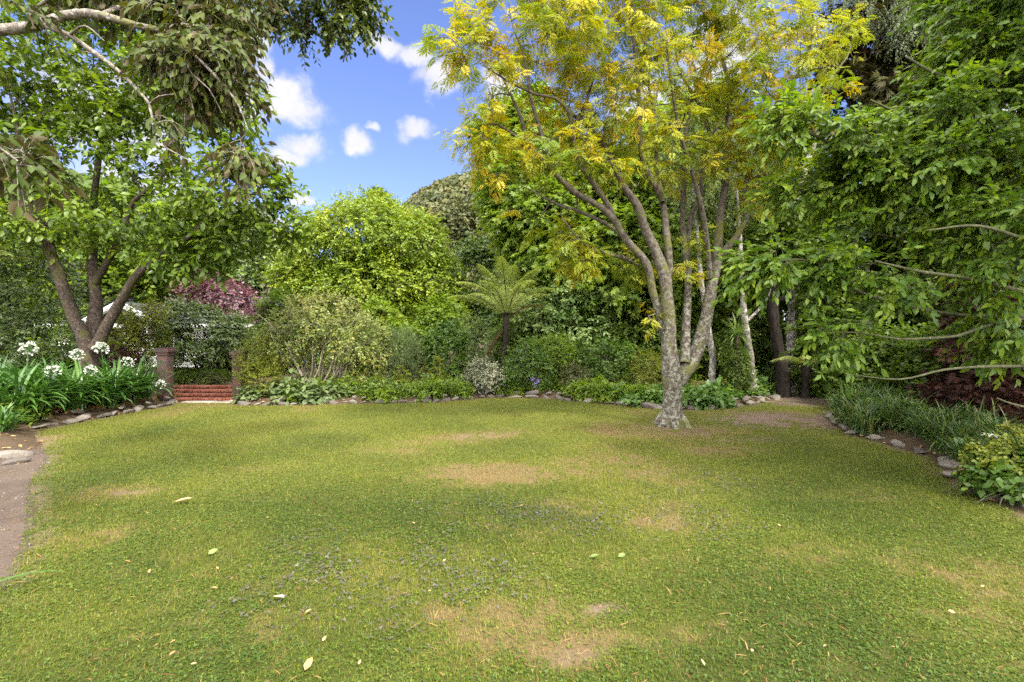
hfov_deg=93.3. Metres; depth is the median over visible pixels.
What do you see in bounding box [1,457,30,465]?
edging stone
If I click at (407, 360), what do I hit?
soft shrub
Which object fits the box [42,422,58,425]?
edging stone
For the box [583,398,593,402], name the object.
edging stone
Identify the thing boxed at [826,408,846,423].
strappy tuft
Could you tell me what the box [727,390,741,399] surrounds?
hosta
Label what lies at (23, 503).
gravel
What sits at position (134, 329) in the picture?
leafy shrub
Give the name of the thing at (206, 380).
flushed hedge
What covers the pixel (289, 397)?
leafy plant
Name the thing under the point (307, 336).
azalea
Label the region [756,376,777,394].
hosta
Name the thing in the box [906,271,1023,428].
shrub
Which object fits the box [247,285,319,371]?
backing bush
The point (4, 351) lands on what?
woodland tree
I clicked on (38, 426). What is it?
edging stone
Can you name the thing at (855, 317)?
woodland tree
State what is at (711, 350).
birch tree
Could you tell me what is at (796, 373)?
understorey bush
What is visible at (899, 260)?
shade tree
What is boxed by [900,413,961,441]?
strappy tuft
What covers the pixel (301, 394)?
leafy plant
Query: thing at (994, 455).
strappy tuft
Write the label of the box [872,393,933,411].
strappy tuft
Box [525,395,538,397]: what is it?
edging stone
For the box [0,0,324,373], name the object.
tree
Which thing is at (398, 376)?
spindly plant
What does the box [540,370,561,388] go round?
leafy plant
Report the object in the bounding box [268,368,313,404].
leafy plant
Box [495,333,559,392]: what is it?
dark leafy shrub
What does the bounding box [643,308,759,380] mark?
understorey bush
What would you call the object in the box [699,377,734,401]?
hosta
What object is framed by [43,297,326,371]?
house
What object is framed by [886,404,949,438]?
strappy tuft
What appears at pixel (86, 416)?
edging stone
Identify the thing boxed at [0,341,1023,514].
ground
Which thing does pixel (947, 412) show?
strappy tuft
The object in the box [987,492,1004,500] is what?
edging stone
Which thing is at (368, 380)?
leafy plant
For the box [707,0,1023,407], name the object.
maple tree
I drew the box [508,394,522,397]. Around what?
edging stone
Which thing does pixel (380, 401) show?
edging stone
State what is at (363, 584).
purple clover
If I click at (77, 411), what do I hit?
edging stone
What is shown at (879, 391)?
strappy tuft
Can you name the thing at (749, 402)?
edging stone
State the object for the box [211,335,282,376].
backing bush
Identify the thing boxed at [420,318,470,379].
round camellia
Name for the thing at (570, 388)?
leafy plant
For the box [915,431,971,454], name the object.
strappy tuft
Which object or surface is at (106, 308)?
porch
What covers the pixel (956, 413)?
strappy tuft
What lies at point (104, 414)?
edging stone
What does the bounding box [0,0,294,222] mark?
overhanging tree
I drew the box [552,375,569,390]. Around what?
leafy plant
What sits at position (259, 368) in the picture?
golden bush
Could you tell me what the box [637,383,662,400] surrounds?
leafy plant
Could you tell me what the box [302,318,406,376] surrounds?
backing bush
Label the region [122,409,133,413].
edging stone
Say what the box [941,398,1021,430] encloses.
strappy tuft
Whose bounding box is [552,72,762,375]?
sweetgum tree
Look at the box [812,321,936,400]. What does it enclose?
understorey bush
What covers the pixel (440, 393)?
leafy plant
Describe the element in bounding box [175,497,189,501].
fallen leaf
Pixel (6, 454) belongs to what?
edging stone
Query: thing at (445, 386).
leafy plant
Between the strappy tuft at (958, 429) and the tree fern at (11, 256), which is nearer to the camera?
the strappy tuft at (958, 429)
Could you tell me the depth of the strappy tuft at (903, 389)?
9.75 m
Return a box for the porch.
[82,302,190,371]
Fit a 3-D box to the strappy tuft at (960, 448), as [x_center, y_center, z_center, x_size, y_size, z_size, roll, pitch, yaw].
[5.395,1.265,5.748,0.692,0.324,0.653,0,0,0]
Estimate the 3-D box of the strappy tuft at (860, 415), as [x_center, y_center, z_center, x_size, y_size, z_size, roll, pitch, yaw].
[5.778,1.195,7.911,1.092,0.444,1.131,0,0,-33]
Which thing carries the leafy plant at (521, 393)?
on the ground at (23, 432)
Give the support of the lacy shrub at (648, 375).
on the ground at (23, 432)
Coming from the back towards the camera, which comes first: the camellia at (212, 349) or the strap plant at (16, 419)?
the camellia at (212, 349)
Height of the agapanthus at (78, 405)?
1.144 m
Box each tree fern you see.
[0,249,41,263]
[447,256,555,370]
[771,354,832,398]
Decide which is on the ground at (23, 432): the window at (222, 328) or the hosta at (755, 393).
the hosta at (755, 393)
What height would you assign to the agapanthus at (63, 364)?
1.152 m
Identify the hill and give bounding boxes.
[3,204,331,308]
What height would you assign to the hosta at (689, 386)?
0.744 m
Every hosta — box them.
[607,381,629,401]
[619,386,656,407]
[646,387,682,404]
[681,385,715,409]
[684,381,713,390]
[690,388,725,408]
[691,387,728,408]
[692,376,733,402]
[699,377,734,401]
[713,394,741,408]
[716,378,733,388]
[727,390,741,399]
[730,386,749,399]
[741,386,752,395]
[742,372,768,384]
[748,387,766,396]
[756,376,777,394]
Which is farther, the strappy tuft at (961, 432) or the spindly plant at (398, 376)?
the spindly plant at (398, 376)
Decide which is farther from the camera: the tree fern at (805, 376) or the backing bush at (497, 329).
the backing bush at (497, 329)
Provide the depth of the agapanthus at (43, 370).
9.95 m
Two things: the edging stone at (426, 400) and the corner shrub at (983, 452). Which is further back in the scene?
the edging stone at (426, 400)
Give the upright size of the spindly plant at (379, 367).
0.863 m
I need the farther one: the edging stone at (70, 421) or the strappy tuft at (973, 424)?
the edging stone at (70, 421)
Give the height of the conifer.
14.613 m
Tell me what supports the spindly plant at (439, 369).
on the ground at (23, 432)
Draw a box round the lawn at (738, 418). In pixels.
[0,392,1023,681]
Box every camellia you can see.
[0,238,89,372]
[143,294,261,378]
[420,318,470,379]
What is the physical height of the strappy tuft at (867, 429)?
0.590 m
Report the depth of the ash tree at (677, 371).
8.02 m
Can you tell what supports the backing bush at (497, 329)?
on the ground at (23, 432)
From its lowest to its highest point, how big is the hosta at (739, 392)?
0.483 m
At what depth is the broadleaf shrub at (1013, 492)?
4.42 m
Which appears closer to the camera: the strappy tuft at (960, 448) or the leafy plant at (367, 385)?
the strappy tuft at (960, 448)
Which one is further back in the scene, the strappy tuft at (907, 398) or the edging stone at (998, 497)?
the strappy tuft at (907, 398)
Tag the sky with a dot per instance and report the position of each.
(372, 120)
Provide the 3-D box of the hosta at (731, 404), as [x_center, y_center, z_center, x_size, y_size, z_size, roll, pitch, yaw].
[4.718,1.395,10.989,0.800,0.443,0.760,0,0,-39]
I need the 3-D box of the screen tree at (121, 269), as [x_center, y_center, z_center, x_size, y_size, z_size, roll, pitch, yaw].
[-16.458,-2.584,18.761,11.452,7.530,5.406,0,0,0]
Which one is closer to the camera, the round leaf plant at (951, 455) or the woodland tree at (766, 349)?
the round leaf plant at (951, 455)
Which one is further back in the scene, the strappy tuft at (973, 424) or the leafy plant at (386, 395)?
the leafy plant at (386, 395)
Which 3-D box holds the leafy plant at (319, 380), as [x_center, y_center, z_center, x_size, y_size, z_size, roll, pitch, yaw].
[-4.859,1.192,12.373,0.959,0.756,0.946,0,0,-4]
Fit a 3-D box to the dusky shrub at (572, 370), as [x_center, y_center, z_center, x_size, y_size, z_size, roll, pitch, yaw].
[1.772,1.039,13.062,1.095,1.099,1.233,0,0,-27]
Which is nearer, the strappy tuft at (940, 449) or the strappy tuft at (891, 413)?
the strappy tuft at (940, 449)
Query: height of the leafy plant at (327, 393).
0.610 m
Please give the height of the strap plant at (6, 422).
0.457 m
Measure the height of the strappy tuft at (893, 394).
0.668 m
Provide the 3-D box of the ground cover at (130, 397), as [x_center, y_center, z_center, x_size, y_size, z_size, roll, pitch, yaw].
[0.507,1.176,12.499,25.167,0.760,10.154,0,0,0]
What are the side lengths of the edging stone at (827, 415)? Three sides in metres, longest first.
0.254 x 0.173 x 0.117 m
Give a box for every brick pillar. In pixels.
[153,348,177,402]
[229,350,249,400]
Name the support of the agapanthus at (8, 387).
on the ground at (23, 432)
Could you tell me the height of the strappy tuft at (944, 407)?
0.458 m
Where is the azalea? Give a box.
[248,286,396,385]
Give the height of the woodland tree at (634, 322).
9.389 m
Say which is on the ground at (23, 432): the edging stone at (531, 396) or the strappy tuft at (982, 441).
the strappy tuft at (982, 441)
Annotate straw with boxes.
[1,433,1023,681]
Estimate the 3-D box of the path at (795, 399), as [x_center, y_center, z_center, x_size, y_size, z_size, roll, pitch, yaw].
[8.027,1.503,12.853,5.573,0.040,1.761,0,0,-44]
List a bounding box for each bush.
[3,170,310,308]
[7,320,133,374]
[164,265,287,336]
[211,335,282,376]
[229,328,295,395]
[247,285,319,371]
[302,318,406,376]
[342,169,761,340]
[398,290,473,372]
[486,312,570,371]
[585,306,692,377]
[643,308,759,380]
[713,300,854,375]
[785,320,870,397]
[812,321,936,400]
[870,314,978,395]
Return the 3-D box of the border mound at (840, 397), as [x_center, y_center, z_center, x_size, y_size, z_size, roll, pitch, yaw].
[6.587,1.229,9.313,0.904,0.727,0.914,0,0,18]
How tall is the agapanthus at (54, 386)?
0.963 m
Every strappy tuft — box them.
[821,378,886,411]
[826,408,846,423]
[827,384,845,403]
[830,394,883,428]
[830,401,894,432]
[831,398,901,437]
[839,393,883,405]
[847,386,941,424]
[857,379,905,397]
[858,386,893,402]
[864,399,921,428]
[865,381,913,400]
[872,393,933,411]
[877,407,916,429]
[884,383,916,397]
[886,398,959,431]
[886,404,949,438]
[892,391,927,405]
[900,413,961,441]
[902,415,966,440]
[905,397,991,434]
[912,401,964,415]
[915,417,998,451]
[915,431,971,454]
[916,403,970,425]
[929,436,970,461]
[930,416,1003,444]
[931,432,985,459]
[934,412,976,428]
[938,426,1013,457]
[940,409,1003,444]
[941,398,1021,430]
[943,409,1022,441]
[944,434,1023,476]
[952,420,1012,456]
[957,403,1022,437]
[964,422,1011,443]
[965,411,1020,429]
[986,424,1023,460]
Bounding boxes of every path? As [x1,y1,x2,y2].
[0,449,49,590]
[770,394,831,406]
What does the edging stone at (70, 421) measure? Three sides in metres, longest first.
0.310 x 0.163 x 0.088 m
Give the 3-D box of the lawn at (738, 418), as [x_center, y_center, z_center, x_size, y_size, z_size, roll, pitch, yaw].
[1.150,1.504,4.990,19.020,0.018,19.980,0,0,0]
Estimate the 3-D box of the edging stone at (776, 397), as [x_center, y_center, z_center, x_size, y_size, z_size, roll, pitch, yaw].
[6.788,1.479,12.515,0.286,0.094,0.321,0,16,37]
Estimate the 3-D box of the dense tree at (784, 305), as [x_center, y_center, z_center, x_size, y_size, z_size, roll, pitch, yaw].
[9.718,-4.340,17.848,8.751,11.006,6.643,0,0,0]
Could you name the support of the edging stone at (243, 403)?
on the lawn at (738, 418)
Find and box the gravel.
[0,447,57,589]
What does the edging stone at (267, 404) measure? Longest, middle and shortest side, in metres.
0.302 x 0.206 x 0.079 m
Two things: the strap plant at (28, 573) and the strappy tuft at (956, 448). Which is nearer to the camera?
the strap plant at (28, 573)
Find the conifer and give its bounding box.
[801,0,1022,309]
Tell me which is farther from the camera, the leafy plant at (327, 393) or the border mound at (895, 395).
the leafy plant at (327, 393)
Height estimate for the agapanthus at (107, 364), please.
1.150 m
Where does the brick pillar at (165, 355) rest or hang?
on the ground at (23, 432)
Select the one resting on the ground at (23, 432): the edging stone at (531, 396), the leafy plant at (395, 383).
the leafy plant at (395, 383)
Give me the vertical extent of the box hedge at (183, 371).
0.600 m
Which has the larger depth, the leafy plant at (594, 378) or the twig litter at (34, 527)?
the leafy plant at (594, 378)
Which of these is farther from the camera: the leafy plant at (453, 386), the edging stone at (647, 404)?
the leafy plant at (453, 386)
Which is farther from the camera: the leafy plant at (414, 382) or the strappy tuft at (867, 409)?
the leafy plant at (414, 382)
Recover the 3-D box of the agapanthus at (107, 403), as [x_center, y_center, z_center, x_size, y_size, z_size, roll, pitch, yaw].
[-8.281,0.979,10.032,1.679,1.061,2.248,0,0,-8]
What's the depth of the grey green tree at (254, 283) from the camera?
24.32 m
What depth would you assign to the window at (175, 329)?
17.54 m
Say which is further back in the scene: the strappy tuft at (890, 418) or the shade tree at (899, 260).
the shade tree at (899, 260)
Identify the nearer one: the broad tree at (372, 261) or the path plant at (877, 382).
the path plant at (877, 382)
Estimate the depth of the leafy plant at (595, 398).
11.78 m
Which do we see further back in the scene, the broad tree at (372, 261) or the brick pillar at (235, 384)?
the broad tree at (372, 261)
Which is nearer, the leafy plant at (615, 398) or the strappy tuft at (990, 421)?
the strappy tuft at (990, 421)
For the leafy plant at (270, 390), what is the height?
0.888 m
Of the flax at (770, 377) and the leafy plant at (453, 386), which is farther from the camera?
the flax at (770, 377)
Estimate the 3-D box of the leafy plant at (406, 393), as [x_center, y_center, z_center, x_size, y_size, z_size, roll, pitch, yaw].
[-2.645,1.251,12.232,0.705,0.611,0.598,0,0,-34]
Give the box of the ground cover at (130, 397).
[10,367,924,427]
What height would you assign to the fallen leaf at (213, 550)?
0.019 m
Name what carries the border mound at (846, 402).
on the ground at (23, 432)
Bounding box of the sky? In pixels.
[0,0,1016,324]
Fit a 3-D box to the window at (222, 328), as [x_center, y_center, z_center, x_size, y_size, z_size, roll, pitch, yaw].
[-10.300,-0.005,17.538,1.200,1.010,0.056,0,0,0]
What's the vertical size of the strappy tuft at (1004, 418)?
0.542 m
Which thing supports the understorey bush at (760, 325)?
on the ground at (23, 432)
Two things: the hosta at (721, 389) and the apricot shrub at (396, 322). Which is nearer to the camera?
the hosta at (721, 389)
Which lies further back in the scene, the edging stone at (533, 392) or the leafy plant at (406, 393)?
the edging stone at (533, 392)
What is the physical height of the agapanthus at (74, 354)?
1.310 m
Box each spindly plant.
[355,371,371,383]
[369,365,388,384]
[393,365,410,387]
[417,365,429,382]
[428,352,447,381]
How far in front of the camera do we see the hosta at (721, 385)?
12.24 m
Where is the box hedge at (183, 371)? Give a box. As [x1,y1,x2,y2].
[156,365,231,384]
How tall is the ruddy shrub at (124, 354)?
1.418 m
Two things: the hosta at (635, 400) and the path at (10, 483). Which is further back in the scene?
the hosta at (635, 400)
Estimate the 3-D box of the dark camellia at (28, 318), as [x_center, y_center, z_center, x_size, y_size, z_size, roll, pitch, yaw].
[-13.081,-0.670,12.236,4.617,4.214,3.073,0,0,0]
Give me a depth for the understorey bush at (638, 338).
14.61 m
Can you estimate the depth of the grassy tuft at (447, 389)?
12.20 m
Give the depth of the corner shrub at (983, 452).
4.59 m
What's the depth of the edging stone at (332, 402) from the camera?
11.51 m
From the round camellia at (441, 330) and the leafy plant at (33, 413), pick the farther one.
the round camellia at (441, 330)
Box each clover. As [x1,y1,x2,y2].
[212,465,792,650]
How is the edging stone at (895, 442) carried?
on the ground at (23, 432)
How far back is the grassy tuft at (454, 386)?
12.36 m
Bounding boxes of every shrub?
[101,343,147,371]
[105,293,176,385]
[352,294,432,376]
[368,322,445,383]
[449,306,502,375]
[458,354,509,393]
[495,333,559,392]
[528,326,585,379]
[556,359,599,388]
[565,329,648,384]
[622,345,661,386]
[716,334,762,395]
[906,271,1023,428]
[945,451,1023,507]
[953,420,1023,492]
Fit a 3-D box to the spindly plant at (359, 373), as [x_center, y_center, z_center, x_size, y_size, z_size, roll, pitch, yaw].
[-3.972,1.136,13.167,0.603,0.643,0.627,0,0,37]
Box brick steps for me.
[151,385,253,401]
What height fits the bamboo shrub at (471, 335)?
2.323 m
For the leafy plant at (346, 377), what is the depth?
12.15 m
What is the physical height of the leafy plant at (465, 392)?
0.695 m
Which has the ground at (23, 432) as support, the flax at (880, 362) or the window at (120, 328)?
the flax at (880, 362)
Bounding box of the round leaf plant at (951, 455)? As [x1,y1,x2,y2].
[949,437,962,458]
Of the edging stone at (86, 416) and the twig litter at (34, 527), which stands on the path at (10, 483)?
the twig litter at (34, 527)
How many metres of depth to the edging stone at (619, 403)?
11.23 m
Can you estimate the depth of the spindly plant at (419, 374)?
13.13 m
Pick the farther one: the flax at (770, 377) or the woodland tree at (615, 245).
the woodland tree at (615, 245)
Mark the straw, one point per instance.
(513, 557)
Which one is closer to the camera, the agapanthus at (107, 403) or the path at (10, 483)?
the path at (10, 483)
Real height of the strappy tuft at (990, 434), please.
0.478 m
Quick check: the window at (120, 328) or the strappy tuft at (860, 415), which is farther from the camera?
the window at (120, 328)
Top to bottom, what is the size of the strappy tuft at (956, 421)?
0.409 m
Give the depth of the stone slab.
11.81 m
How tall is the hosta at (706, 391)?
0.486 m
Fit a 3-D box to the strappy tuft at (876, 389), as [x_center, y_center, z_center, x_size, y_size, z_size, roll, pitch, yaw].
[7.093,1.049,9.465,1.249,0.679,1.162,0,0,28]
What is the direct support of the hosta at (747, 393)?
on the ground at (23, 432)
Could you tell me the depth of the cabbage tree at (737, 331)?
11.95 m
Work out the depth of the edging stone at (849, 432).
7.77 m
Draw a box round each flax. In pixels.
[754,347,775,376]
[757,361,775,382]
[855,353,912,386]
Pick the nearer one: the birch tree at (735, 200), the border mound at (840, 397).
the border mound at (840, 397)
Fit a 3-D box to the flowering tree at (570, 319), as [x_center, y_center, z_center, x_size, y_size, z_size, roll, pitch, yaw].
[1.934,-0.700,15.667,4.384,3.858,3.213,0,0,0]
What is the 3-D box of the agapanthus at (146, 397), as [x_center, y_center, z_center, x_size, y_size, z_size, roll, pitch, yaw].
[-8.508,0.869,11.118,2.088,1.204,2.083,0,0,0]
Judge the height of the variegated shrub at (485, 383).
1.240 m
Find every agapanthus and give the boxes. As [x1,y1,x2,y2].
[0,341,71,381]
[0,355,69,379]
[0,356,100,410]
[0,357,78,373]
[0,358,72,407]
[0,359,69,401]
[0,361,78,421]
[0,362,104,416]
[5,365,73,405]
[30,371,84,409]
[33,348,138,408]
[36,357,104,376]
[39,359,137,416]
[63,361,142,405]
[63,363,166,408]
[72,356,162,401]
[76,342,161,403]
[107,353,179,402]
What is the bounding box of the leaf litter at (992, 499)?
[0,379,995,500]
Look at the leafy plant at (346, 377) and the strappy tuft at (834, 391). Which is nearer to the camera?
the strappy tuft at (834, 391)
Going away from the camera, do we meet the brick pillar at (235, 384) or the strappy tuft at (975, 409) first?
the strappy tuft at (975, 409)
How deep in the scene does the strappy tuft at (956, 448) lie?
5.81 m
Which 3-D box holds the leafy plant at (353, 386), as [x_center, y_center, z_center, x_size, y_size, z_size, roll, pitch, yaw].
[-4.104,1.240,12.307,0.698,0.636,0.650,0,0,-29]
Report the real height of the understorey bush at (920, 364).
2.346 m
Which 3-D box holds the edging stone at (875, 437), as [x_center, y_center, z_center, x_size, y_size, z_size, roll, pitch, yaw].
[5.543,1.467,7.389,0.198,0.096,0.312,1,-5,-7]
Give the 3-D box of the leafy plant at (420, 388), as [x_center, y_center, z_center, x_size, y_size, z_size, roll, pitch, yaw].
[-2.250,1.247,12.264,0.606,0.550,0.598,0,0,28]
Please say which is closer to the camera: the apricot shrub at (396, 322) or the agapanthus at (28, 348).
the agapanthus at (28, 348)
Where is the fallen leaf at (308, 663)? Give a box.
[304,657,312,669]
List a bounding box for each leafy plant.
[0,396,52,426]
[231,382,263,403]
[258,374,289,398]
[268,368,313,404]
[282,381,311,403]
[283,375,328,404]
[309,373,329,386]
[315,379,341,401]
[324,374,342,384]
[332,372,362,395]
[332,380,352,399]
[342,378,361,394]
[355,376,391,400]
[357,376,374,391]
[359,377,393,401]
[368,377,400,402]
[383,377,411,393]
[396,380,418,397]
[407,375,433,391]
[411,372,446,402]
[415,381,426,393]
[417,373,437,384]
[434,375,450,395]
[442,374,462,395]
[451,376,475,399]
[489,379,514,393]
[504,385,525,395]
[526,384,545,392]
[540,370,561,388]
[546,380,559,389]
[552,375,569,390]
[559,381,586,398]
[569,377,606,401]
[583,384,610,402]
[589,374,607,387]
[590,379,622,402]
[604,379,631,388]
[605,390,619,401]
[619,383,650,398]
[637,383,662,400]
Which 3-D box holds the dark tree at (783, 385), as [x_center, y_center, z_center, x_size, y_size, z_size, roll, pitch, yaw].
[7.684,-1.830,13.110,3.819,6.788,3.026,0,0,0]
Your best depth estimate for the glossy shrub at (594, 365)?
13.50 m
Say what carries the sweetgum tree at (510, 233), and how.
on the ground at (23, 432)
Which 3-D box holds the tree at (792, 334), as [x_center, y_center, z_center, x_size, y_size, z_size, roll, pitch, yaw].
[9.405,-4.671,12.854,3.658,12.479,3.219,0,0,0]
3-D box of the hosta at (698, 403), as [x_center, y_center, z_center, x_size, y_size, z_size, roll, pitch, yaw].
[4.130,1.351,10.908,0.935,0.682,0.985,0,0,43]
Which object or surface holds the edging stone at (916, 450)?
on the ground at (23, 432)
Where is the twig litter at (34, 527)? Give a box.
[2,446,72,582]
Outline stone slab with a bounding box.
[180,401,231,402]
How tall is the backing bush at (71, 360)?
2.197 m
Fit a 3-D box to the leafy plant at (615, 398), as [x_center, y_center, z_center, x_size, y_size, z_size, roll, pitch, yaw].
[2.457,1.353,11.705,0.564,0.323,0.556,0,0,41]
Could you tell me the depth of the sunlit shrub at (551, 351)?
13.71 m
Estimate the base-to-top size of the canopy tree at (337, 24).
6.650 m
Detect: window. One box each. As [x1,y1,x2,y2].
[110,328,126,346]
[167,329,183,352]
[211,328,243,351]
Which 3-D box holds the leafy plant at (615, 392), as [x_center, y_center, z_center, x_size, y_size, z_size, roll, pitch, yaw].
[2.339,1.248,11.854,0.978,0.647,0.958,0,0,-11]
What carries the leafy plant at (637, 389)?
on the ground at (23, 432)
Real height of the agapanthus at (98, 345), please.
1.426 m
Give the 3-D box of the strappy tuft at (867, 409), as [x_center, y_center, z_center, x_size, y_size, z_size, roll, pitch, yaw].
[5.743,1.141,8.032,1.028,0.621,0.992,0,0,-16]
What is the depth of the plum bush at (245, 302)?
17.61 m
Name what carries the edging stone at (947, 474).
on the ground at (23, 432)
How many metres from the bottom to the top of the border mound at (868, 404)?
0.556 m
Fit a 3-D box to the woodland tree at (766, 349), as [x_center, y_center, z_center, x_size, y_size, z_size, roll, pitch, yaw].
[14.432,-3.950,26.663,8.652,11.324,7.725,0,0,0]
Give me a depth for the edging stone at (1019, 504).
4.32 m
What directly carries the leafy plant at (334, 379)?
on the ground at (23, 432)
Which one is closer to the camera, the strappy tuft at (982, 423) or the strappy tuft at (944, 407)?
the strappy tuft at (982, 423)
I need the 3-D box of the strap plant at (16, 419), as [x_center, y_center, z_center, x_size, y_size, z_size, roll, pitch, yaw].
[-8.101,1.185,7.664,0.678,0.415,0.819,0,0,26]
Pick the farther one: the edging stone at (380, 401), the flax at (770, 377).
the flax at (770, 377)
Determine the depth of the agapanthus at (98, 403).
10.23 m
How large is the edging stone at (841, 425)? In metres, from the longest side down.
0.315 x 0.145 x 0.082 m
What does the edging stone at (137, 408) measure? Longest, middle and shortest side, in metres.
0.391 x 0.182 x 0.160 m
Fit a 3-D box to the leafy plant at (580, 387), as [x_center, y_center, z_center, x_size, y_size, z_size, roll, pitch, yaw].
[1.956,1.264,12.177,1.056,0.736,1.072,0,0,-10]
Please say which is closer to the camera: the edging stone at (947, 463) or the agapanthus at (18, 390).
the edging stone at (947, 463)
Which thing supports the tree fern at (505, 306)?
on the ground at (23, 432)
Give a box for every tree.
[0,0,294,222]
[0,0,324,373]
[0,193,246,319]
[0,249,86,362]
[172,202,304,296]
[236,0,398,70]
[257,184,477,336]
[408,0,877,429]
[430,178,526,287]
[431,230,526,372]
[456,79,613,327]
[509,274,639,374]
[516,232,626,360]
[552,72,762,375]
[621,225,736,348]
[648,92,733,383]
[683,92,908,332]
[691,118,796,391]
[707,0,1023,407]
[714,207,826,356]
[718,315,757,390]
[721,151,871,397]
[770,174,906,354]
[786,0,945,394]
[803,155,1023,356]
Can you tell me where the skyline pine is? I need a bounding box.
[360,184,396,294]
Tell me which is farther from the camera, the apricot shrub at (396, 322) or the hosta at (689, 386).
the apricot shrub at (396, 322)
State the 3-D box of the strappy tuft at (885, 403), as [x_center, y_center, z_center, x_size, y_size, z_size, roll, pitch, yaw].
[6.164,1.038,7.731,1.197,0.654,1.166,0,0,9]
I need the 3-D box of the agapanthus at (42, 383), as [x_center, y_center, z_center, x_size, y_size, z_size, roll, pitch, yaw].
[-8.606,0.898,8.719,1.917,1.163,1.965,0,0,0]
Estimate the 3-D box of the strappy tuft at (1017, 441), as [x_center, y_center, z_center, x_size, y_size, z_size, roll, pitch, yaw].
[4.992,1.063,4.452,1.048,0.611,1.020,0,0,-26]
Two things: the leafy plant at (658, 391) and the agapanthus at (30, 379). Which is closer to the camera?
the agapanthus at (30, 379)
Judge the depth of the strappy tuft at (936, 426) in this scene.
6.61 m
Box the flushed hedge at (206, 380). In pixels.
[188,370,227,384]
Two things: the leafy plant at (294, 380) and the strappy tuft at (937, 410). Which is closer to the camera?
the strappy tuft at (937, 410)
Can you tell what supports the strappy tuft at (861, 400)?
on the ground at (23, 432)
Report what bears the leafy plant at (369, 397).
on the ground at (23, 432)
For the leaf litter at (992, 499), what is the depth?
7.37 m
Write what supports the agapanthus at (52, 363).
on the ground at (23, 432)
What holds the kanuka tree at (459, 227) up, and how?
on the ground at (23, 432)
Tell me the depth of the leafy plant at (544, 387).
13.09 m
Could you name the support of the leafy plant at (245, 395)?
on the ground at (23, 432)
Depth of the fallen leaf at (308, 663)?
2.19 m
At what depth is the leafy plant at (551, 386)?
13.29 m
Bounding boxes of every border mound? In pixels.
[826,386,876,414]
[829,392,871,413]
[844,396,879,410]
[847,393,904,415]
[857,398,880,410]
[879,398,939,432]
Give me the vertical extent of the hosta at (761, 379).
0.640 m
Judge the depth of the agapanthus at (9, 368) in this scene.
9.59 m
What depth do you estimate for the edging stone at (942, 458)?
6.01 m
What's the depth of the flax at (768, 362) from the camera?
15.25 m
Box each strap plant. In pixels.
[0,402,40,427]
[0,403,39,431]
[0,570,65,581]
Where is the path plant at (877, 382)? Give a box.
[851,366,909,393]
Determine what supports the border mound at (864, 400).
on the ground at (23, 432)
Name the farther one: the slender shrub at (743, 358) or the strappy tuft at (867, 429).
the slender shrub at (743, 358)
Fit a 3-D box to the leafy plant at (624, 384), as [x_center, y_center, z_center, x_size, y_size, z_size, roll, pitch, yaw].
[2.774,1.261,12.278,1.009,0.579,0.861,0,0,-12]
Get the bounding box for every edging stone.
[0,450,33,459]
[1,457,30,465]
[30,425,47,428]
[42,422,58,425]
[62,418,83,423]
[71,409,84,413]
[75,413,90,419]
[96,412,112,417]
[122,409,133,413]
[132,405,143,411]
[238,401,250,405]
[261,402,273,405]
[328,400,338,403]
[375,397,385,402]
[422,398,431,402]
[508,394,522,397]
[525,390,538,394]
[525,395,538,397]
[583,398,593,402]
[615,401,626,405]
[641,401,657,408]
[686,405,694,409]
[742,396,748,400]
[746,400,754,405]
[768,395,780,399]
[824,412,834,417]
[838,423,849,428]
[844,430,862,433]
[865,434,885,439]
[890,439,905,446]
[913,446,927,453]
[937,456,950,460]
[938,459,960,467]
[940,471,960,477]
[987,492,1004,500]
[1016,501,1023,508]
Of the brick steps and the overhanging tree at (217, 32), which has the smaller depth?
the overhanging tree at (217, 32)
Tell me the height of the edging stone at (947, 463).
0.128 m
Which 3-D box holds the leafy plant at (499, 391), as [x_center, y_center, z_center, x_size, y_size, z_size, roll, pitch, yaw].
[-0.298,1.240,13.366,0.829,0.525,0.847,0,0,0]
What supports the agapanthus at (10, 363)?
on the ground at (23, 432)
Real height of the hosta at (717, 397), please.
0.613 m
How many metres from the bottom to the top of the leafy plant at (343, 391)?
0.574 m
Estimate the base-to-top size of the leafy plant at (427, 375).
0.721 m
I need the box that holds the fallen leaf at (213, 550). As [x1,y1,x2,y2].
[208,548,217,553]

